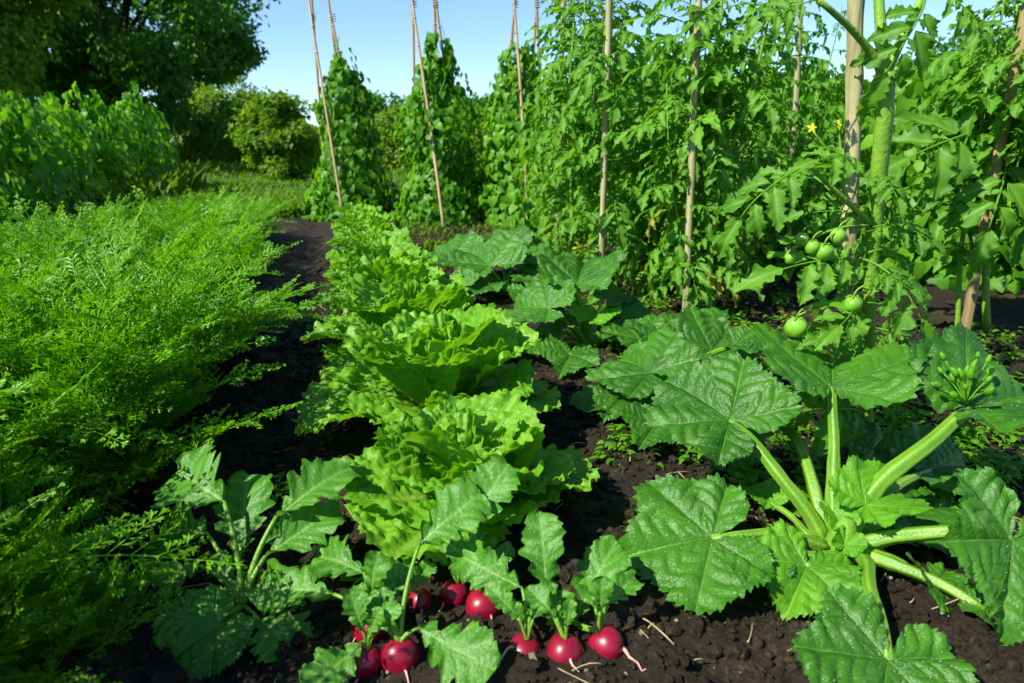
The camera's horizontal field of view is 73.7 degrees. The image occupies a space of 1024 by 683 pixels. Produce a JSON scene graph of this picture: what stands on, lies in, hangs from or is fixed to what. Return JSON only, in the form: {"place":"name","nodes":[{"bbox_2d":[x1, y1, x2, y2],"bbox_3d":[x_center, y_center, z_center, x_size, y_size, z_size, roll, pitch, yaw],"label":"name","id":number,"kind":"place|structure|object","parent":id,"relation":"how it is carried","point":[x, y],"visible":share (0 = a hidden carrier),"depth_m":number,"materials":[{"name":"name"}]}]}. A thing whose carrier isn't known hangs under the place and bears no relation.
{"place":"outdoors","nodes":[
{"label":"outdoors","id":0,"kind":"place"},
{"bbox_2d":[68,151,597,249],"bbox_3d":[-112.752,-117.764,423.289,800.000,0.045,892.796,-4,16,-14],"label":"lawn","id":1,"kind":"structure","parent":0,"point":[238,179],"depth_m":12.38,"materials":[{"name":"green plant"}]},
{"bbox_2d":[0,0,99,107],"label":"broadleaf tree","id":2,"kind":"object","parent":1,"relation":"on","point":[21,66],"visible":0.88,"depth_m":15.81,"materials":[{"name":"green plant"}]},
{"bbox_2d":[12,0,280,161],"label":"broadleaf tree","id":3,"kind":"object","parent":1,"relation":"on","point":[111,57],"visible":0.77,"depth_m":20.61,"materials":[{"name":"green plant"}]},
{"bbox_2d":[172,131,248,163],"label":"bush","id":4,"kind":"object","parent":1,"relation":"on","point":[222,149],"visible":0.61,"depth_m":24.50,"materials":[{"name":"green plant"}]},
{"bbox_2d":[177,72,272,157],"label":"bush","id":5,"kind":"object","parent":1,"relation":"on","point":[204,94],"visible":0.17,"depth_m":35.20,"materials":[{"name":"green plant"}]},
{"bbox_2d":[224,85,322,181],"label":"bush","id":6,"kind":"object","parent":1,"relation":"on","point":[280,141],"visible":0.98,"depth_m":13.44,"materials":[{"name":"green plant"}]},
{"bbox_2d":[323,103,628,168],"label":"hedge","id":7,"kind":"object","parent":1,"relation":"on","point":[385,122],"visible":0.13,"depth_m":21.30,"materials":[{"name":"green plant"}]},
{"bbox_2d":[904,25,1011,82],"bbox_3d":[11.977,-6.136,17.261,6.470,4.096,5.044,-4,16,-14],"label":"distant tree","id":8,"kind":"object","parent":1,"relation":"on","point":[940,46],"visible":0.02,"depth_m":16.63,"materials":[{"name":"green plant"}]},
{"bbox_2d":[0,215,1023,682],"bbox_3d":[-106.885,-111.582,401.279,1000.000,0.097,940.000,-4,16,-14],"label":"ground","id":9,"kind":"structure","parent":0,"point":[314,237],"depth_m":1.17,"materials":[{"name":"soil"}]},
{"bbox_2d":[0,115,30,232],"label":"bean plant","id":10,"kind":"object","parent":9,"relation":"on","point":[19,184],"visible":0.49,"depth_m":5.18,"materials":[{"name":"green plant"}]},
{"bbox_2d":[0,482,64,542],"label":"carrot plant","id":11,"kind":"object","parent":9,"relation":"on","point":[16,518],"visible":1,"depth_m":0.79,"materials":[{"name":"green plant"}]},
{"bbox_2d":[0,371,72,492],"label":"carrot plant","id":12,"kind":"object","parent":9,"relation":"on","point":[45,376],"visible":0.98,"depth_m":0.92,"materials":[{"name":"green plant"}]},
{"bbox_2d":[0,107,82,223],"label":"bean plant","id":13,"kind":"object","parent":9,"relation":"on","point":[12,131],"visible":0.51,"depth_m":5.42,"materials":[{"name":"green plant"}]},
{"bbox_2d":[0,429,99,670],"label":"carrot plant","id":14,"kind":"object","parent":9,"relation":"on","point":[26,554],"visible":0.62,"depth_m":0.83,"materials":[{"name":"green plant"}]},
{"bbox_2d":[0,90,102,216],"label":"bean plant","id":15,"kind":"object","parent":9,"relation":"on","point":[12,101],"visible":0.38,"depth_m":5.78,"materials":[{"name":"green plant"}]},
{"bbox_2d":[0,606,121,682],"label":"carrot plant","id":16,"kind":"object","parent":9,"relation":"on","point":[4,640],"visible":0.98,"depth_m":0.71,"materials":[{"name":"green plant"}]},
{"bbox_2d":[0,236,123,418],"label":"carrot plant","id":17,"kind":"object","parent":9,"relation":"on","point":[50,271],"visible":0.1,"depth_m":1.19,"materials":[{"name":"green plant"}]},
{"bbox_2d":[0,456,127,550],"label":"carrot plant","id":18,"kind":"object","parent":9,"relation":"on","point":[50,484],"visible":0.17,"depth_m":1.03,"materials":[{"name":"green plant"}]},
{"bbox_2d":[23,99,108,209],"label":"bean plant","id":19,"kind":"object","parent":9,"relation":"on","point":[63,154],"visible":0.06,"depth_m":6.27,"materials":[{"name":"green plant"}]},
{"bbox_2d":[0,534,136,659],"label":"carrot plant","id":20,"kind":"object","parent":9,"relation":"on","point":[108,574],"visible":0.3,"depth_m":0.89,"materials":[{"name":"green plant"}]},
{"bbox_2d":[0,464,137,611],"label":"carrot plant","id":21,"kind":"object","parent":9,"relation":"on","point":[76,524],"visible":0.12,"depth_m":0.97,"materials":[{"name":"green plant"}]},
{"bbox_2d":[0,362,147,504],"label":"carrot plant","id":22,"kind":"object","parent":9,"relation":"on","point":[29,413],"visible":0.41,"depth_m":1.00,"materials":[{"name":"green plant"}]},
{"bbox_2d":[29,91,119,204],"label":"bean plant","id":23,"kind":"object","parent":9,"relation":"on","point":[55,112],"visible":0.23,"depth_m":6.66,"materials":[{"name":"green plant"}]},
{"bbox_2d":[41,103,119,196],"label":"bean plant","id":24,"kind":"object","parent":9,"relation":"on","point":[93,131],"visible":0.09,"depth_m":7.18,"materials":[{"name":"green plant"}]},
{"bbox_2d":[0,576,176,682],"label":"carrot plant","id":25,"kind":"object","parent":9,"relation":"on","point":[18,673],"visible":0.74,"depth_m":0.82,"materials":[{"name":"green plant"}]},
{"bbox_2d":[0,229,182,475],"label":"carrot plant","id":26,"kind":"object","parent":9,"relation":"on","point":[76,412],"visible":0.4,"depth_m":1.11,"materials":[{"name":"green plant"}]},
{"bbox_2d":[63,104,126,188],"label":"bean plant","id":27,"kind":"object","parent":9,"relation":"on","point":[116,161],"visible":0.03,"depth_m":7.83,"materials":[{"name":"green plant"}]},
{"bbox_2d":[0,559,198,656],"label":"carrot plant","id":28,"kind":"object","parent":9,"relation":"on","point":[86,632],"visible":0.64,"depth_m":0.86,"materials":[{"name":"green plant"}]},
{"bbox_2d":[62,81,146,186],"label":"bean plant","id":29,"kind":"object","parent":9,"relation":"on","point":[94,107],"visible":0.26,"depth_m":8.00,"materials":[{"name":"green plant"}]},
{"bbox_2d":[3,158,211,240],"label":"weeds","id":30,"kind":"object","parent":9,"relation":"on","point":[180,178],"visible":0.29,"depth_m":8.16,"materials":[{"name":"green plant"}]},
{"bbox_2d":[0,195,231,352],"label":"carrot plant","id":31,"kind":"object","parent":9,"relation":"on","point":[16,243],"visible":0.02,"depth_m":1.67,"materials":[{"name":"green plant"}]},
{"bbox_2d":[0,212,238,354],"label":"carrot plant","id":32,"kind":"object","parent":9,"relation":"on","point":[163,242],"visible":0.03,"depth_m":1.88,"materials":[{"name":"green plant"}]},
{"bbox_2d":[98,104,144,179],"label":"bean plant","id":33,"kind":"object","parent":9,"relation":"on","point":[122,137],"visible":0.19,"depth_m":8.54,"materials":[{"name":"green plant"}]},
{"bbox_2d":[0,487,243,621],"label":"carrot plant","id":34,"kind":"object","parent":9,"relation":"on","point":[84,537],"visible":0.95,"depth_m":0.77,"materials":[{"name":"green plant"}]},
{"bbox_2d":[106,101,164,175],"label":"bean plant","id":35,"kind":"object","parent":9,"relation":"on","point":[141,139],"visible":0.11,"depth_m":9.05,"materials":[{"name":"green plant"}]},
{"bbox_2d":[101,80,179,170],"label":"bean plant","id":36,"kind":"object","parent":9,"relation":"on","point":[134,97],"visible":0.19,"depth_m":9.45,"materials":[{"name":"green plant"}]},
{"bbox_2d":[0,207,285,536],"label":"carrot plant","id":37,"kind":"object","parent":9,"relation":"on","point":[164,352],"visible":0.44,"depth_m":1.23,"materials":[{"name":"green plant"}]},
{"bbox_2d":[0,198,301,509],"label":"carrot plant","id":38,"kind":"object","parent":9,"relation":"on","point":[53,449],"visible":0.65,"depth_m":1.11,"materials":[{"name":"green plant"}]},
{"bbox_2d":[21,216,290,426],"bbox_3d":[-0.762,-0.054,1.513,0.521,0.485,0.757,-4,16,-14],"label":"carrot plant","id":39,"kind":"object","parent":9,"relation":"on","point":[257,267],"visible":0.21,"depth_m":1.44,"materials":[{"name":"green plant"}]},
{"bbox_2d":[0,201,322,436],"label":"carrot plant","id":40,"kind":"object","parent":9,"relation":"on","point":[155,394],"visible":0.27,"depth_m":1.42,"materials":[{"name":"green plant"}]},
{"bbox_2d":[143,105,183,167],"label":"bean plant","id":41,"kind":"object","parent":9,"relation":"on","point":[163,125],"visible":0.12,"depth_m":10.51,"materials":[{"name":"green plant"}]},
{"bbox_2d":[55,188,283,275],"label":"carrot plant","id":42,"kind":"object","parent":9,"relation":"on","point":[186,222],"visible":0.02,"depth_m":2.17,"materials":[{"name":"green plant"}]},
{"bbox_2d":[1,246,340,338],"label":"carrot plant","id":43,"kind":"object","parent":9,"relation":"on","point":[146,276],"visible":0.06,"depth_m":1.70,"materials":[{"name":"green plant"}]},
{"bbox_2d":[34,241,330,397],"bbox_3d":[-0.904,-0.060,1.777,0.641,0.384,0.663,2,16,8],"label":"carrot plant","id":44,"kind":"object","parent":9,"relation":"on","point":[275,319],"visible":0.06,"depth_m":1.88,"materials":[{"name":"green plant"}]},
{"bbox_2d":[74,186,302,305],"bbox_3d":[-0.924,-0.198,1.978,0.610,0.479,0.703,-4,16,-14],"label":"carrot plant","id":45,"kind":"object","parent":9,"relation":"on","point":[149,238],"visible":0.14,"depth_m":2.08,"materials":[{"name":"green plant"}]},
{"bbox_2d":[125,207,313,331],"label":"carrot plant","id":46,"kind":"object","parent":9,"relation":"on","point":[277,252],"visible":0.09,"depth_m":2.24,"materials":[{"name":"green plant"}]},
{"bbox_2d":[120,185,329,339],"bbox_3d":[-0.910,-0.177,1.912,0.698,0.486,0.560,4,16,14],"label":"carrot plant","id":47,"kind":"object","parent":9,"relation":"on","point":[232,233],"visible":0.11,"depth_m":1.98,"materials":[{"name":"green plant"}]},
{"bbox_2d":[141,441,361,678],"bbox_3d":[-0.376,0.286,0.966,0.335,0.204,0.306,-4,16,-14],"label":"leafy plant","id":48,"kind":"object","parent":9,"relation":"on","point":[206,631],"visible":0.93,"depth_m":0.99,"materials":[{"name":"green plant"}]},
{"bbox_2d":[308,0,368,213],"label":"bean teepee","id":49,"kind":"object","parent":9,"relation":"on","point":[333,33],"visible":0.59,"depth_m":6.16,"materials":[{"name":"brown wood"}]},
{"bbox_2d":[299,36,400,221],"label":"bean plant","id":50,"kind":"object","parent":9,"relation":"on","point":[357,169],"visible":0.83,"depth_m":6.28,"materials":[{"name":"green plant"}]},
{"bbox_2d":[299,585,401,682],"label":"radish","id":51,"kind":"object","parent":9,"relation":"on","point":[361,660],"visible":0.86,"depth_m":0.81,"materials":[{"name":"green plant"}]},
{"bbox_2d":[310,534,414,643],"bbox_3d":[-0.209,0.315,0.940,0.104,0.135,0.185,-13,20,-40],"label":"radish","id":52,"kind":"object","parent":9,"relation":"on","point":[334,556],"visible":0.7,"depth_m":0.90,"materials":[{"name":"green plant"}]},
{"bbox_2d":[325,219,413,258],"bbox_3d":[-0.786,-0.575,3.797,0.503,0.215,0.462,-4,16,-14],"label":"lettuce","id":53,"kind":"object","parent":9,"relation":"on","point":[363,224],"visible":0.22,"depth_m":3.75,"materials":[{"name":"green plant"}]},
{"bbox_2d":[245,474,500,682],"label":"radish","id":54,"kind":"object","parent":9,"relation":"on","point":[469,653],"visible":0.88,"depth_m":0.85,"materials":[{"name":"green plant"}]},
{"bbox_2d":[328,226,434,269],"bbox_3d":[-0.621,-0.438,3.295,0.527,0.235,0.490,-4,16,-14],"label":"lettuce","id":55,"kind":"object","parent":9,"relation":"on","point":[339,257],"visible":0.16,"depth_m":3.28,"materials":[{"name":"green plant"}]},
{"bbox_2d":[323,234,448,286],"bbox_3d":[-0.525,-0.311,2.834,0.495,0.241,0.552,-14,21,-40],"label":"lettuce","id":56,"kind":"object","parent":9,"relation":"on","point":[386,246],"visible":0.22,"depth_m":2.82,"materials":[{"name":"green plant"}]},
{"bbox_2d":[300,273,475,368],"bbox_3d":[-0.304,-0.061,1.911,0.568,0.246,0.538,-4,16,-14],"label":"lettuce","id":57,"kind":"object","parent":9,"relation":"on","point":[384,301],"visible":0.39,"depth_m":1.87,"materials":[{"name":"green plant"}]},
{"bbox_2d":[312,252,473,311],"bbox_3d":[-0.382,-0.181,2.374,0.611,0.259,0.534,-4,16,-14],"label":"lettuce","id":58,"kind":"object","parent":9,"relation":"on","point":[378,270],"visible":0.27,"depth_m":2.28,"materials":[{"name":"green plant"}]},
{"bbox_2d":[408,559,436,623],"bbox_3d":[-0.126,0.342,0.932,0.044,0.085,0.049,6,17,21],"label":"radish","id":59,"kind":"object","parent":9,"relation":"on","point":[419,599],"visible":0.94,"depth_m":0.93,"materials":[{"name":"red plant"}]},
{"bbox_2d":[290,303,560,435],"bbox_3d":[-0.191,0.037,1.504,0.584,0.258,0.570,-4,16,-14],"label":"lettuce","id":60,"kind":"object","parent":9,"relation":"on","point":[407,363],"visible":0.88,"depth_m":1.44,"materials":[{"name":"green plant"}]},
{"bbox_2d":[410,0,465,226],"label":"bean teepee","id":61,"kind":"object","parent":9,"relation":"on","point":[435,15],"visible":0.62,"depth_m":5.58,"materials":[{"name":"brown wood"}]},
{"bbox_2d":[389,25,495,226],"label":"bean plant","id":62,"kind":"object","parent":9,"relation":"on","point":[454,150],"visible":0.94,"depth_m":5.70,"materials":[{"name":"green plant"}]},
{"bbox_2d":[421,535,468,611],"bbox_3d":[-0.092,0.315,0.969,0.074,0.115,0.088,-11,19,-33],"label":"radish","id":63,"kind":"object","parent":9,"relation":"on","point":[454,592],"visible":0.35,"depth_m":0.95,"materials":[{"name":"red plant"}]},
{"bbox_2d":[342,390,599,559],"bbox_3d":[-0.059,0.188,1.119,0.442,0.200,0.411,-4,16,-14],"label":"lettuce","id":64,"kind":"object","parent":9,"relation":"on","point":[404,466],"visible":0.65,"depth_m":1.07,"materials":[{"name":"green plant"}]},
{"bbox_2d":[442,455,520,618],"bbox_3d":[-0.036,0.273,0.934,0.082,0.220,0.112,9,18,29],"label":"radish","id":65,"kind":"object","parent":9,"relation":"on","point":[495,479],"visible":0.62,"depth_m":0.93,"materials":[{"name":"green plant"}]},
{"bbox_2d":[424,224,564,300],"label":"zucchini plant","id":66,"kind":"object","parent":9,"relation":"on","point":[471,257],"visible":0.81,"depth_m":2.95,"materials":[{"name":"green plant"}]},
{"bbox_2d":[448,538,556,660],"bbox_3d":[-0.009,0.332,0.879,0.103,0.130,0.139,-11,19,-33],"label":"radish","id":67,"kind":"object","parent":9,"relation":"on","point":[476,565],"visible":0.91,"depth_m":0.88,"materials":[{"name":"green plant"}]},
{"bbox_2d":[474,29,563,228],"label":"bean plant","id":68,"kind":"object","parent":9,"relation":"on","point":[505,128],"visible":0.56,"depth_m":5.64,"materials":[{"name":"green plant"}]},
{"bbox_2d":[497,0,542,219],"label":"bean teepee","id":69,"kind":"object","parent":9,"relation":"on","point":[514,20],"visible":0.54,"depth_m":5.56,"materials":[{"name":"brown wood"}]},
{"bbox_2d":[518,509,582,671],"bbox_3d":[0.046,0.322,0.862,0.074,0.168,0.163,-4,16,-14],"label":"radish","id":70,"kind":"object","parent":9,"relation":"on","point":[542,549],"visible":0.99,"depth_m":0.87,"materials":[{"name":"green plant"}]},
{"bbox_2d":[512,0,600,251],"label":"tomato plant","id":71,"kind":"object","parent":9,"relation":"on","point":[534,167],"visible":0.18,"depth_m":3.70,"materials":[{"name":"green plant"}]},
{"bbox_2d":[92,235,1023,682],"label":"straw","id":72,"kind":"object","parent":9,"relation":"on","point":[642,617],"visible":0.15,"depth_m":0.98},
{"bbox_2d":[508,67,622,240],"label":"bean plant","id":73,"kind":"object","parent":9,"relation":"on","point":[527,204],"visible":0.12,"depth_m":4.94,"materials":[{"name":"green plant"}]},
{"bbox_2d":[522,0,619,260],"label":"tomato plant","id":74,"kind":"object","parent":9,"relation":"on","point":[557,90],"visible":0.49,"depth_m":3.10,"materials":[{"name":"green plant"}]},
{"bbox_2d":[506,247,650,378],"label":"zucchini plant","id":75,"kind":"object","parent":9,"relation":"on","point":[563,280],"visible":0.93,"depth_m":2.10,"materials":[{"name":"green plant"}]},
{"bbox_2d":[537,0,651,260],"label":"tomato plant","id":76,"kind":"object","parent":9,"relation":"on","point":[586,149],"visible":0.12,"depth_m":3.26,"materials":[{"name":"green plant"}]},
{"bbox_2d":[561,535,645,670],"bbox_3d":[0.137,0.336,0.888,0.137,0.121,0.136,10,18,32],"label":"radish","id":77,"kind":"object","parent":9,"relation":"on","point":[600,579],"visible":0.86,"depth_m":0.87,"materials":[{"name":"green plant"}]},
{"bbox_2d":[596,0,611,310],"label":"wooden stake","id":78,"kind":"object","parent":9,"relation":"on","point":[605,120],"visible":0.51,"depth_m":2.59,"materials":[{"name":"beige wood"}]},
{"bbox_2d":[534,0,675,310],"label":"tomato plant","id":79,"kind":"object","parent":9,"relation":"on","point":[590,83],"visible":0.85,"depth_m":2.65,"materials":[{"name":"green plant"}]},
{"bbox_2d":[197,281,1023,611],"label":"weeds","id":80,"kind":"object","parent":9,"relation":"on","point":[737,469],"visible":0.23,"depth_m":1.41,"materials":[{"name":"green plant"}]},
{"bbox_2d":[567,27,683,245],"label":"bean plant","id":81,"kind":"object","parent":9,"relation":"on","point":[648,58],"visible":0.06,"depth_m":4.46,"materials":[{"name":"green plant"}]},
{"bbox_2d":[587,21,690,297],"bbox_3d":[0.587,-0.748,2.993,0.524,1.158,0.594,-4,16,-14],"label":"tomato plant","id":82,"kind":"object","parent":9,"relation":"on","point":[639,231],"visible":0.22,"depth_m":2.97,"materials":[{"name":"green plant"}]},
{"bbox_2d":[569,305,762,449],"bbox_3d":[0.408,0.056,1.711,0.470,0.212,0.767,5,16,17],"label":"zucchini plant","id":83,"kind":"object","parent":9,"relation":"on","point":[663,347],"visible":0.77,"depth_m":1.66,"materials":[{"name":"green plant"}]},
{"bbox_2d":[611,72,724,298],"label":"tomato plant","id":84,"kind":"object","parent":9,"relation":"on","point":[645,147],"visible":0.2,"depth_m":2.84,"materials":[{"name":"green plant"}]},
{"bbox_2d":[612,0,765,307],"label":"tomato plant","id":85,"kind":"object","parent":9,"relation":"on","point":[681,181],"visible":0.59,"depth_m":2.42,"materials":[{"name":"green plant"}]},
{"bbox_2d":[682,0,701,310],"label":"wooden stake","id":86,"kind":"object","parent":9,"relation":"on","point":[691,163],"visible":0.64,"depth_m":2.36,"materials":[{"name":"beige wood"}]},
{"bbox_2d":[636,0,794,308],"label":"tomato plant","id":87,"kind":"object","parent":9,"relation":"on","point":[760,91],"visible":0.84,"depth_m":2.33,"materials":[{"name":"green plant"}]},
{"bbox_2d":[647,144,821,286],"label":"bean plant","id":88,"kind":"object","parent":9,"relation":"on","point":[787,273],"visible":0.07,"depth_m":3.44,"materials":[{"name":"green plant"}]},
{"bbox_2d":[695,0,816,271],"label":"tomato plant","id":89,"kind":"object","parent":9,"relation":"on","point":[763,155],"visible":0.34,"depth_m":2.90,"materials":[{"name":"green plant"}]},
{"bbox_2d":[696,157,837,265],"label":"tomato plant","id":90,"kind":"object","parent":9,"relation":"on","point":[795,230],"visible":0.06,"depth_m":3.55,"materials":[{"name":"green plant"}]},
{"bbox_2d":[786,0,802,249],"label":"wooden stake","id":91,"kind":"object","parent":9,"relation":"on","point":[796,89],"visible":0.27,"depth_m":3.17,"materials":[{"name":"beige wood"}]},
{"bbox_2d":[744,0,863,273],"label":"tomato plant","id":92,"kind":"object","parent":9,"relation":"on","point":[818,116],"visible":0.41,"depth_m":3.25,"materials":[{"name":"green plant"}]},
{"bbox_2d":[618,321,1023,682],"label":"zucchini plant","id":93,"kind":"object","parent":9,"relation":"on","point":[678,545],"visible":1,"depth_m":1.03,"materials":[{"name":"green plant"}]},
{"bbox_2d":[780,72,872,171],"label":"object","id":94,"kind":"object","parent":9,"relation":"on","point":[838,107],"visible":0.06,"depth_m":4.72,"materials":[{"name":"green plant"}]},
{"bbox_2d":[782,149,914,277],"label":"bean plant","id":95,"kind":"object","parent":9,"relation":"on","point":[864,156],"visible":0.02,"depth_m":3.61,"materials":[{"name":"green plant"}]},
{"bbox_2d":[836,0,864,457],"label":"wooden stake","id":96,"kind":"object","parent":9,"relation":"on","point":[854,80],"visible":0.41,"depth_m":1.27,"materials":[{"name":"beige wood"}]},
{"bbox_2d":[710,0,994,459],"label":"tomato plant","id":97,"kind":"object","parent":9,"relation":"on","point":[881,57],"visible":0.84,"depth_m":1.23,"materials":[{"name":"green plant"}]},
{"bbox_2d":[815,55,1020,291],"bbox_3d":[2.052,-0.833,3.432,1.205,1.135,0.963,-4,16,-14],"label":"bean plant","id":98,"kind":"object","parent":9,"relation":"on","point":[920,268],"visible":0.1,"depth_m":3.21,"materials":[{"name":"green plant"}]},
{"bbox_2d":[859,46,1023,293],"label":"bean plant","id":99,"kind":"object","parent":9,"relation":"on","point":[999,280],"visible":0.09,"depth_m":3.20,"materials":[{"name":"green plant"}]},
{"bbox_2d":[859,0,1023,334],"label":"tomato plant","id":100,"kind":"object","parent":9,"relation":"on","point":[957,157],"visible":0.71,"depth_m":2.10,"materials":[{"name":"green plant"}]},
{"bbox_2d":[886,0,1023,325],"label":"tomato plant","id":101,"kind":"object","parent":9,"relation":"on","point":[937,230],"visible":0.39,"depth_m":2.17,"materials":[{"name":"green plant"}]},
{"bbox_2d":[948,6,1023,264],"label":"tomato plant","id":102,"kind":"object","parent":9,"relation":"on","point":[990,76],"visible":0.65,"depth_m":2.03,"materials":[{"name":"green plant"}]},
{"bbox_2d":[961,2,1023,330],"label":"wooden stake","id":103,"kind":"object","parent":9,"relation":"on","point":[972,288],"visible":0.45,"depth_m":2.10,"materials":[{"name":"beige wood"}]},
{"bbox_2d":[27,0,1021,149],"label":"sky","id":104,"kind":"structure","parent":0,"point":[379,32],"materials":[{"name":"blue"}]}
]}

